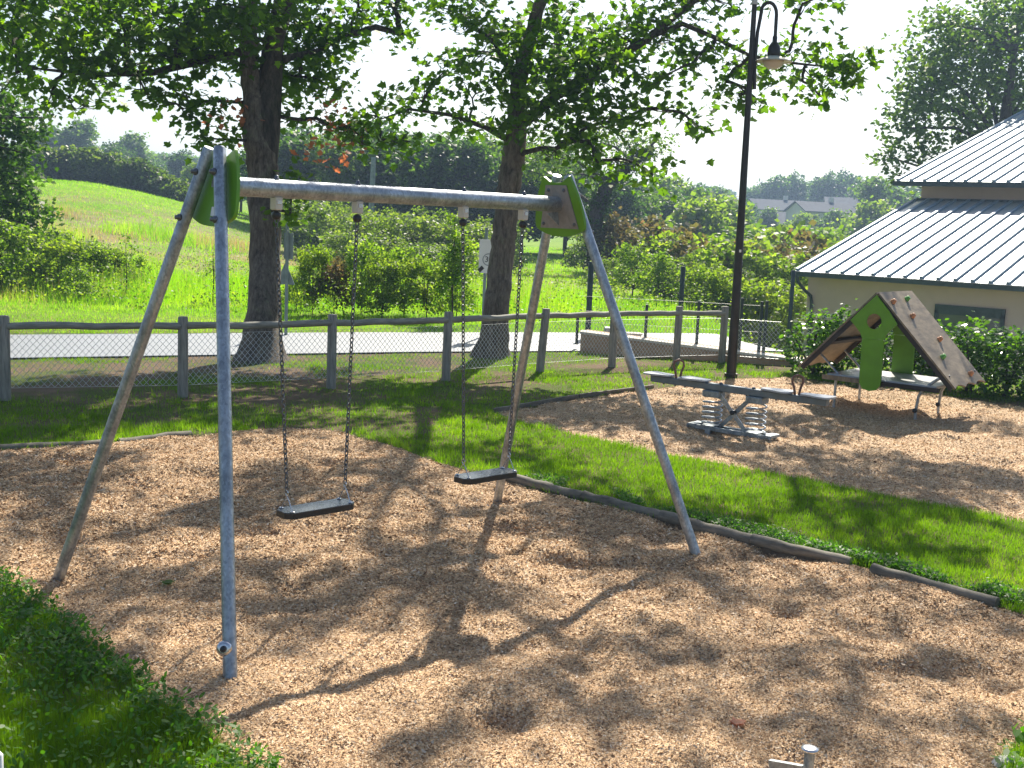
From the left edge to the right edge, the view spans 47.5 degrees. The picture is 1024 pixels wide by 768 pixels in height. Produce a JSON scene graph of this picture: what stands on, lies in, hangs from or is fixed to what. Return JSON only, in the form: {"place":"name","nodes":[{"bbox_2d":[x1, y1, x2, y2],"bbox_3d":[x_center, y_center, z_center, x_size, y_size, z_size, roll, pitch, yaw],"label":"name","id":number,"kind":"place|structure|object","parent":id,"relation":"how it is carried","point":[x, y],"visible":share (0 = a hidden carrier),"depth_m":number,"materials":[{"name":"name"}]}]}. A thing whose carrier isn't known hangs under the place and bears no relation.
{"place":"outdoors","nodes":[
{"label":"outdoors","id":0,"kind":"place"},
{"bbox_2d":[10,332,806,357],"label":"road","id":1,"kind":"structure","parent":0,"point":[109,341],"depth_m":19.32,"materials":[{"name":"grey asphalt"}]},
{"bbox_2d":[0,178,1023,767],"bbox_3d":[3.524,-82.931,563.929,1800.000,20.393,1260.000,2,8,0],"label":"ground","id":2,"kind":"structure","parent":0,"point":[88,390],"depth_m":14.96,"materials":[{"name":"green plant"}]},
{"bbox_2d":[0,215,51,291],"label":"meadow bush","id":3,"kind":"object","parent":2,"relation":"on","point":[12,232],"visible":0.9,"depth_m":26.85,"materials":[{"name":"green plant"}]},
{"bbox_2d":[1,226,64,289],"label":"meadow bush","id":4,"kind":"object","parent":2,"relation":"on","point":[38,236],"visible":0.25,"depth_m":27.70,"materials":[{"name":"green plant"}]},
{"bbox_2d":[0,52,76,239],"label":"edge tree","id":5,"kind":"object","parent":2,"relation":"on","point":[11,199],"visible":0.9,"depth_m":28.72,"materials":[{"name":"green plant"}]},
{"bbox_2d":[24,237,98,288],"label":"meadow bush","id":6,"kind":"object","parent":2,"relation":"on","point":[69,256],"visible":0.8,"depth_m":27.04,"materials":[{"name":"green plant"}]},
{"bbox_2d":[52,264,99,297],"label":"meadow bush","id":7,"kind":"object","parent":2,"relation":"on","point":[83,272],"visible":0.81,"depth_m":25.90,"materials":[{"name":"green plant"}]},
{"bbox_2d":[51,116,101,152],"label":"round tree","id":8,"kind":"object","parent":2,"relation":"on","point":[80,134],"visible":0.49,"depth_m":145.73,"materials":[{"name":"green plant"}]},
{"bbox_2d":[58,236,118,282],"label":"meadow bush","id":9,"kind":"object","parent":2,"relation":"on","point":[91,250],"visible":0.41,"depth_m":28.31,"materials":[{"name":"green plant"}]},
{"bbox_2d":[0,143,190,201],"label":"field hedge","id":10,"kind":"object","parent":2,"relation":"on","point":[89,164],"visible":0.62,"depth_m":77.89,"materials":[{"name":"green plant"}]},
{"bbox_2d":[86,243,143,285],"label":"meadow bush","id":11,"kind":"object","parent":2,"relation":"on","point":[118,253],"visible":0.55,"depth_m":28.78,"materials":[{"name":"green plant"}]},
{"bbox_2d":[106,130,163,167],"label":"round tree","id":12,"kind":"object","parent":2,"relation":"on","point":[135,140],"visible":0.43,"depth_m":156.48,"materials":[{"name":"green plant"}]},
{"bbox_2d":[161,149,195,182],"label":"round tree","id":13,"kind":"object","parent":2,"relation":"on","point":[175,163],"visible":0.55,"depth_m":146.95,"materials":[{"name":"green plant"}]},
{"bbox_2d":[0,0,497,363],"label":"roadside tree","id":14,"kind":"object","parent":2,"relation":"on","point":[266,76],"visible":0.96,"depth_m":17.22,"materials":[{"name":"green plant"}]},
{"bbox_2d":[281,222,294,334],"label":"sign backs","id":15,"kind":"object","parent":2,"relation":"on","point":[286,278],"visible":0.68,"depth_m":20.43,"materials":[{"name":"grey metal"}]},
{"bbox_2d":[245,131,332,234],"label":"woodland tree","id":16,"kind":"object","parent":2,"relation":"on","point":[285,155],"visible":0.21,"depth_m":66.05,"materials":[{"name":"green plant"}]},
{"bbox_2d":[282,239,335,314],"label":"meadow bush","id":17,"kind":"object","parent":2,"relation":"on","point":[311,260],"visible":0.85,"depth_m":24.82,"materials":[{"name":"green plant"}]},
{"bbox_2d":[280,199,350,251],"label":"meadow bush","id":18,"kind":"object","parent":2,"relation":"on","point":[299,236],"visible":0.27,"depth_m":53.32,"materials":[{"name":"green plant"}]},
{"bbox_2d":[302,251,354,313],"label":"meadow bush","id":19,"kind":"object","parent":2,"relation":"on","point":[337,272],"visible":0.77,"depth_m":24.84,"materials":[{"name":"brown plant"}]},
{"bbox_2d":[298,201,376,256],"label":"meadow bush","id":20,"kind":"object","parent":2,"relation":"on","point":[315,238],"visible":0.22,"depth_m":50.62,"materials":[{"name":"green plant"}]},
{"bbox_2d":[295,227,393,274],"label":"meadow bush","id":21,"kind":"object","parent":2,"relation":"on","point":[343,242],"visible":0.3,"depth_m":41.47,"materials":[{"name":"green plant"}]},
{"bbox_2d":[300,133,393,223],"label":"woodland tree","id":22,"kind":"object","parent":2,"relation":"on","point":[334,154],"visible":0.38,"depth_m":64.01,"materials":[{"name":"green plant"}]},
{"bbox_2d":[307,204,403,260],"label":"meadow bush","id":23,"kind":"object","parent":2,"relation":"on","point":[347,226],"visible":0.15,"depth_m":47.23,"materials":[{"name":"green plant"}]},
{"bbox_2d":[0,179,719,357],"bbox_3d":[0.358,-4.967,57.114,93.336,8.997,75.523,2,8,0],"label":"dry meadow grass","id":24,"kind":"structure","parent":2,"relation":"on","point":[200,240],"depth_m":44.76,"materials":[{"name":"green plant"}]},
{"bbox_2d":[332,235,394,313],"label":"meadow bush","id":25,"kind":"object","parent":2,"relation":"on","point":[375,253],"visible":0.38,"depth_m":25.24,"materials":[{"name":"green plant"}]},
{"bbox_2d":[348,253,409,317],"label":"meadow bush","id":26,"kind":"object","parent":2,"relation":"on","point":[390,271],"visible":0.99,"depth_m":24.64,"materials":[{"name":"green plant"}]},
{"bbox_2d":[327,205,438,261],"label":"meadow bush","id":27,"kind":"object","parent":2,"relation":"on","point":[367,227],"visible":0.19,"depth_m":45.26,"materials":[{"name":"green plant"}]},
{"bbox_2d":[339,133,436,223],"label":"woodland tree","id":28,"kind":"object","parent":2,"relation":"on","point":[381,161],"visible":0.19,"depth_m":63.48,"materials":[{"name":"green plant"}]},
{"bbox_2d":[0,306,780,400],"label":"wooden fence","id":29,"kind":"object","parent":2,"relation":"on","point":[183,325],"visible":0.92,"depth_m":14.86,"materials":[{"name":"grey wood"}]},
{"bbox_2d":[371,243,431,315],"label":"meadow bush","id":30,"kind":"object","parent":2,"relation":"on","point":[401,255],"visible":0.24,"depth_m":25.38,"materials":[{"name":"green plant"}]},
{"bbox_2d":[359,206,458,262],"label":"meadow bush","id":31,"kind":"object","parent":2,"relation":"on","point":[413,225],"visible":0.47,"depth_m":43.21,"materials":[{"name":"green plant"}]},
{"bbox_2d":[368,128,480,219],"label":"woodland tree","id":32,"kind":"object","parent":2,"relation":"on","point":[428,165],"visible":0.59,"depth_m":62.88,"materials":[{"name":"green plant"}]},
{"bbox_2d":[394,250,460,316],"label":"meadow bush","id":33,"kind":"object","parent":2,"relation":"on","point":[417,266],"visible":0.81,"depth_m":24.80,"materials":[{"name":"green plant"}]},
{"bbox_2d":[382,234,478,279],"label":"meadow bush","id":34,"kind":"object","parent":2,"relation":"on","point":[425,248],"visible":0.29,"depth_m":39.47,"materials":[{"name":"green plant"}]},
{"bbox_2d":[0,177,891,364],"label":"meadow grass","id":35,"kind":"structure","parent":2,"relation":"on","point":[174,281],"depth_m":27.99,"materials":[{"name":"green plant"}]},
{"bbox_2d":[423,212,482,324],"bbox_3d":[-1.198,-2.360,24.001,1.253,2.320,0.912,2,8,0],"label":"sapling","id":36,"kind":"object","parent":2,"relation":"on","point":[453,259],"visible":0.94,"depth_m":23.93,"materials":[{"name":"green plant"}]},
{"bbox_2d":[431,270,478,315],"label":"meadow bush","id":37,"kind":"object","parent":2,"relation":"on","point":[468,300],"visible":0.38,"depth_m":25.54,"materials":[{"name":"green plant"}]},
{"bbox_2d":[418,214,492,265],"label":"meadow bush","id":38,"kind":"object","parent":2,"relation":"on","point":[480,234],"visible":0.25,"depth_m":43.08,"materials":[{"name":"green plant"}]},
{"bbox_2d":[6,142,921,198],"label":"wood","id":39,"kind":"object","parent":2,"relation":"on","point":[157,157],"visible":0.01,"depth_m":205.08,"materials":[{"name":"green plant"}]},
{"bbox_2d":[428,134,501,227],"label":"woodland tree","id":40,"kind":"object","parent":2,"relation":"on","point":[471,163],"visible":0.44,"depth_m":64.20,"materials":[{"name":"green plant"}]},
{"bbox_2d":[477,227,490,322],"bbox_3d":[-0.481,-1.843,21.574,0.342,2.100,0.086,2,8,0],"label":"speed sign","id":41,"kind":"object","parent":2,"relation":"on","point":[484,248],"visible":0.61,"depth_m":21.47,"materials":[{"name":"white metal"}]},
{"bbox_2d":[468,220,533,270],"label":"meadow bush","id":42,"kind":"object","parent":2,"relation":"on","point":[516,255],"visible":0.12,"depth_m":45.45,"materials":[{"name":"green plant"}]},
{"bbox_2d":[0,429,1023,767],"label":"wood chip pit","id":43,"kind":"object","parent":2,"relation":"on","point":[520,707],"visible":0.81,"depth_m":6.31,"materials":[{"name":"beige wood"}]},
{"bbox_2d":[0,439,100,449],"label":"edging log","id":44,"kind":"object","parent":43,"relation":"on","point":[41,445],"visible":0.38,"depth_m":10.57,"materials":[{"name":"grey wood"}]},
{"bbox_2d":[53,145,700,679],"bbox_3d":[-0.682,-0.032,7.377,3.718,2.713,2.193,-5,11,-43],"label":"swing set","id":45,"kind":"object","parent":43,"relation":"on","point":[219,187],"visible":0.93,"depth_m":6.72,"materials":[{"name":"metal"}]},
{"bbox_2d":[271,211,361,519],"bbox_3d":[-1.167,-0.112,6.901,0.615,1.793,0.170,-5,11,-43],"label":"swing","id":46,"kind":"object","parent":45,"relation":"hanging from","point":[312,509],"visible":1,"depth_m":6.96,"materials":[{"name":"black rubber"}]},
{"bbox_2d":[454,218,526,484],"bbox_3d":[-0.159,-0.220,7.839,0.591,1.759,0.170,-5,11,-43],"label":"swing","id":47,"kind":"object","parent":45,"relation":"hanging from","point":[483,476],"visible":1,"depth_m":7.88,"materials":[{"name":"black rubber"}]},
{"bbox_2d":[768,744,818,767],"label":"spring toy mount","id":48,"kind":"object","parent":43,"relation":"in","point":[810,751],"visible":1,"depth_m":4.65,"materials":[{"name":"metal"}]},
{"bbox_2d":[869,563,999,606],"bbox_3d":[2.697,1.298,7.468,0.841,0.107,0.095,10,11,44],"label":"edging log","id":49,"kind":"object","parent":43,"relation":"on","point":[986,599],"visible":0.66,"depth_m":7.42,"materials":[{"name":"grey wood"}]},
{"bbox_2d":[0,468,1023,767],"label":"clover and weeds","id":50,"kind":"object","parent":2,"relation":"on","point":[908,566],"visible":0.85,"depth_m":5.53,"materials":[{"name":"green plant"}]},
{"bbox_2d":[474,148,561,255],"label":"woodland tree","id":51,"kind":"object","parent":2,"relation":"on","point":[532,189],"visible":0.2,"depth_m":64.16,"materials":[{"name":"green plant"}]},
{"bbox_2d":[493,394,578,412],"bbox_3d":[0.315,0.245,14.195,0.030,0.080,1.750,8,10,36],"label":"edging board","id":52,"kind":"object","parent":2,"relation":"on","point":[540,402],"visible":0.66,"depth_m":14.21,"materials":[{"name":"grey wood"}]},
{"bbox_2d":[505,474,582,498],"bbox_3d":[0.274,0.867,9.785,0.856,0.112,0.108,10,11,43],"label":"edging log","id":53,"kind":"object","parent":2,"relation":"on","point":[547,486],"visible":0.71,"depth_m":9.73,"materials":[{"name":"grey wood"}]},
{"bbox_2d":[549,161,605,256],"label":"woodland tree","id":54,"kind":"object","parent":2,"relation":"on","point":[581,188],"visible":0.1,"depth_m":70.40,"materials":[{"name":"green plant"}]},
{"bbox_2d":[558,233,614,269],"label":"meadow bush","id":55,"kind":"object","parent":2,"relation":"on","point":[571,256],"visible":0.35,"depth_m":51.36,"materials":[{"name":"green plant"}]},
{"bbox_2d":[585,261,593,329],"bbox_3d":[1.496,-1.601,22.490,0.180,1.529,0.171,2,8,0],"label":"steel post","id":56,"kind":"object","parent":2,"relation":"on","point":[590,285],"visible":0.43,"depth_m":22.42,"materials":[{"name":"black metal"}]},
{"bbox_2d":[521,114,682,273],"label":"ivy clad tree","id":57,"kind":"object","parent":2,"relation":"on","point":[600,200],"visible":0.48,"depth_m":49.78,"materials":[{"name":"green plant"}]},
{"bbox_2d":[575,255,635,290],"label":"meadow bush","id":58,"kind":"object","parent":2,"relation":"on","point":[607,266],"visible":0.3,"depth_m":37.69,"materials":[{"name":"green plant"}]},
{"bbox_2d":[346,0,884,358],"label":"roadside tree","id":59,"kind":"object","parent":2,"relation":"on","point":[558,65],"visible":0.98,"depth_m":18.09,"materials":[{"name":"green plant"}]},
{"bbox_2d":[583,170,651,230],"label":"woodland tree","id":60,"kind":"object","parent":2,"relation":"on","point":[626,199],"visible":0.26,"depth_m":73.91,"materials":[{"name":"green plant"}]},
{"bbox_2d":[580,490,660,518],"bbox_3d":[0.878,0.970,9.228,0.802,0.113,0.108,10,11,41],"label":"edging log","id":61,"kind":"object","parent":2,"relation":"on","point":[604,499],"visible":0.78,"depth_m":9.21,"materials":[{"name":"grey wood"}]},
{"bbox_2d":[582,206,667,265],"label":"meadow bush","id":62,"kind":"object","parent":2,"relation":"on","point":[618,228],"visible":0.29,"depth_m":49.22,"materials":[{"name":"green plant"}]},
{"bbox_2d":[607,239,654,294],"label":"meadow bush","id":63,"kind":"object","parent":2,"relation":"on","point":[635,253],"visible":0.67,"depth_m":35.68,"materials":[{"name":"green plant"}]},
{"bbox_2d":[612,214,672,274],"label":"meadow bush","id":64,"kind":"object","parent":2,"relation":"on","point":[653,227],"visible":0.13,"depth_m":44.70,"materials":[{"name":"green plant"}]},
{"bbox_2d":[627,190,664,227],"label":"woodland tree","id":65,"kind":"object","parent":2,"relation":"on","point":[654,206],"visible":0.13,"depth_m":78.03,"materials":[{"name":"green plant"}]},
{"bbox_2d":[629,248,686,301],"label":"meadow bush","id":66,"kind":"object","parent":2,"relation":"on","point":[659,266],"visible":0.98,"depth_m":33.63,"materials":[{"name":"green plant"}]},
{"bbox_2d":[647,170,703,195],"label":"round tree","id":67,"kind":"object","parent":2,"relation":"on","point":[667,181],"visible":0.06,"depth_m":108.05,"materials":[{"name":"green plant"}]},
{"bbox_2d":[634,226,724,299],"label":"meadow bush","id":68,"kind":"object","parent":2,"relation":"on","point":[659,244],"visible":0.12,"depth_m":42.77,"materials":[{"name":"green plant"}]},
{"bbox_2d":[647,250,732,309],"bbox_3d":[5.078,-3.037,35.127,2.751,2.108,3.281,-2,9,-27],"label":"meadow bush","id":69,"kind":"object","parent":2,"relation":"on","point":[678,263],"visible":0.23,"depth_m":34.13,"materials":[{"name":"green plant"}]},
{"bbox_2d":[579,330,807,366],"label":"retaining wall","id":70,"kind":"structure","parent":2,"relation":"on","point":[763,359],"depth_m":19.68,"materials":[{"name":"grey concrete"},{"name":"pale concrete"}]},
{"bbox_2d":[575,296,768,352],"bbox_3d":[2.724,-1.065,20.042,3.261,0.964,0.083,4,8,11],"label":"steel panel fence","id":71,"kind":"object","parent":70,"relation":"on","point":[761,315],"visible":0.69,"depth_m":19.85,"materials":[{"name":"grey metal"}]},
{"bbox_2d":[653,191,735,235],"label":"round tree","id":72,"kind":"object","parent":2,"relation":"on","point":[700,211],"visible":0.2,"depth_m":77.92,"materials":[{"name":"green plant"}]},
{"bbox_2d":[658,510,751,544],"bbox_3d":[1.445,1.076,8.675,0.103,0.111,0.833,-5,11,-44],"label":"edging log","id":73,"kind":"object","parent":2,"relation":"on","point":[664,516],"visible":0.81,"depth_m":8.62,"materials":[{"name":"grey wood"}]},
{"bbox_2d":[647,222,766,296],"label":"meadow bush","id":74,"kind":"object","parent":2,"relation":"on","point":[681,246],"visible":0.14,"depth_m":41.60,"materials":[{"name":"green plant"}]},
{"bbox_2d":[676,259,750,328],"bbox_3d":[5.594,-2.397,32.932,2.357,2.245,2.165,-5,11,-41],"label":"meadow bush","id":75,"kind":"object","parent":2,"relation":"on","point":[718,282],"visible":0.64,"depth_m":32.47,"materials":[{"name":"green plant"}]},
{"bbox_2d":[688,189,764,230],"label":"round tree","id":76,"kind":"object","parent":2,"relation":"on","point":[732,209],"visible":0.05,"depth_m":88.64,"materials":[{"name":"green plant"}]},
{"bbox_2d":[682,233,784,344],"bbox_3d":[7.154,-3.114,39.922,4.359,4.168,4.328,10,11,42],"label":"meadow bush","id":77,"kind":"object","parent":2,"relation":"on","point":[708,253],"visible":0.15,"depth_m":39.40,"materials":[{"name":"green plant"}]},
{"bbox_2d":[670,233,808,342],"bbox_3d":[8.041,-3.306,42.419,5.800,4.444,6.917,-1,9,-21],"label":"meadow bush","id":78,"kind":"object","parent":2,"relation":"on","point":[747,245],"visible":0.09,"depth_m":39.74,"materials":[{"name":"green plant"}]},
{"bbox_2d":[712,269,799,349],"bbox_3d":[6.873,-1.939,33.992,3.051,2.848,3.322,9,10,38],"label":"meadow bush","id":79,"kind":"object","parent":2,"relation":"on","point":[761,291],"visible":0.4,"depth_m":33.15,"materials":[{"name":"green plant"}]},
{"bbox_2d":[724,0,791,377],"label":"street lamp","id":80,"kind":"object","parent":2,"relation":"on","point":[773,59],"visible":0.95,"depth_m":17.10,"materials":[{"name":"brown metal"}]},
{"bbox_2d":[713,267,807,352],"bbox_3d":[8.107,-2.016,34.798,4.636,2.979,3.887,8,10,33],"label":"meadow bush","id":81,"kind":"object","parent":2,"relation":"on","point":[800,298],"visible":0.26,"depth_m":34.32,"materials":[{"name":"green plant"}]},
{"bbox_2d":[498,377,1023,520],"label":"wood chip pit","id":82,"kind":"object","parent":2,"relation":"on","point":[853,436],"visible":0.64,"depth_m":12.87,"materials":[{"name":"beige wood"}]},
{"bbox_2d":[0,377,1023,767],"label":"wood chips","id":83,"kind":"object","parent":82,"relation":"on","point":[590,575],"visible":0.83,"depth_m":6.98,"materials":[{"name":"beige wood"}]},
{"bbox_2d":[643,359,836,440],"bbox_3d":[2.406,0.206,12.628,2.277,0.814,0.250,9,11,39],"label":"spring seesaw","id":84,"kind":"object","parent":82,"relation":"on","point":[761,396],"visible":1,"depth_m":12.58,"materials":[{"name":"grey paint"}]},
{"bbox_2d":[798,291,984,419],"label":"climbing house","id":85,"kind":"structure","parent":82,"relation":"on","point":[908,319],"depth_m":14.64,"materials":[{"name":"brown wood"}]},
{"bbox_2d":[755,206,781,228],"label":"round tree","id":86,"kind":"object","parent":2,"relation":"on","point":[768,216],"visible":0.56,"depth_m":157.17,"materials":[{"name":"green plant"}]},
{"bbox_2d":[707,225,832,339],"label":"meadow bush","id":87,"kind":"object","parent":2,"relation":"on","point":[771,241],"visible":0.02,"depth_m":51.25,"materials":[{"name":"green plant"}]},
{"bbox_2d":[748,196,793,214],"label":"hill house","id":88,"kind":"structure","parent":2,"relation":"on","point":[781,205],"depth_m":195.47,"materials":[{"name":"stone"}]},
{"bbox_2d":[752,174,797,200],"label":"round tree","id":89,"kind":"object","parent":2,"relation":"on","point":[768,190],"visible":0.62,"depth_m":227.26,"materials":[{"name":"green plant"}]},
{"bbox_2d":[743,247,813,334],"bbox_3d":[9.344,-2.825,39.995,3.977,3.829,4.004,2,8,-6],"label":"meadow bush","id":90,"kind":"object","parent":2,"relation":"on","point":[774,261],"visible":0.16,"depth_m":39.46,"materials":[{"name":"green plant"}]},
{"bbox_2d":[778,169,809,200],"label":"round tree","id":91,"kind":"object","parent":2,"relation":"on","point":[800,189],"visible":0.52,"depth_m":229.03,"materials":[{"name":"green plant"}]},
{"bbox_2d":[749,533,853,564],"bbox_3d":[2.024,1.175,8.161,0.739,0.114,0.103,9,10,37],"label":"edging log","id":92,"kind":"object","parent":2,"relation":"on","point":[770,543],"visible":0.88,"depth_m":8.14,"materials":[{"name":"grey wood"}]},
{"bbox_2d":[779,219,833,351],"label":"meadow bush","id":93,"kind":"object","parent":2,"relation":"on","point":[814,241],"visible":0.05,"depth_m":49.67,"materials":[{"name":"green plant"}]},
{"bbox_2d":[783,197,855,222],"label":"hill house","id":94,"kind":"structure","parent":2,"relation":"on","point":[820,209],"depth_m":171.31,"materials":[{"name":"stone"}]},
{"bbox_2d":[805,169,846,201],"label":"round tree","id":95,"kind":"object","parent":2,"relation":"on","point":[825,185],"visible":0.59,"depth_m":224.47,"materials":[{"name":"green plant"}]},
{"bbox_2d":[813,207,850,231],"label":"round tree","id":96,"kind":"object","parent":2,"relation":"on","point":[833,215],"visible":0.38,"depth_m":147.65,"materials":[{"name":"green plant"}]},
{"bbox_2d":[776,298,946,375],"bbox_3d":[5.451,-0.644,18.035,2.706,1.344,1.316,7,9,30],"label":"laurel hedge","id":97,"kind":"object","parent":2,"relation":"on","point":[826,328],"visible":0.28,"depth_m":18.10,"materials":[{"name":"green plant"}]},
{"bbox_2d":[826,195,896,234],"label":"round tree","id":98,"kind":"object","parent":2,"relation":"on","point":[863,216],"visible":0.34,"depth_m":127.81,"materials":[{"name":"green plant"}]},
{"bbox_2d":[847,173,911,215],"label":"round tree","id":99,"kind":"object","parent":2,"relation":"on","point":[875,187],"visible":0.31,"depth_m":146.47,"materials":[{"name":"green plant"}]},
{"bbox_2d":[790,109,1023,379],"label":"zinc roofed building","id":100,"kind":"structure","parent":2,"relation":"on","point":[949,243],"depth_m":32.44,"materials":[{"name":"paint"}]},
{"bbox_2d":[934,304,1005,355],"bbox_3d":[11.621,-1.333,29.676,1.750,1.280,0.100,9,10,39],"label":"window","id":101,"kind":"structure","parent":100,"relation":"in","point":[956,314],"depth_m":29.61,"materials":[{"name":"glass"}]},
{"bbox_2d":[862,0,1023,198],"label":"oak tree","id":102,"kind":"object","parent":2,"relation":"on","point":[965,39],"visible":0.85,"depth_m":48.66,"materials":[{"name":"green plant"}]},
{"bbox_2d":[913,311,1023,398],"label":"laurel hedge","id":103,"kind":"object","parent":2,"relation":"on","point":[974,349],"visible":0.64,"depth_m":16.68,"materials":[{"name":"green plant"}]},
{"bbox_2d":[0,0,1023,199],"label":"sky","id":104,"kind":"structure","parent":0,"point":[783,141],"materials":[{"name":"white"}]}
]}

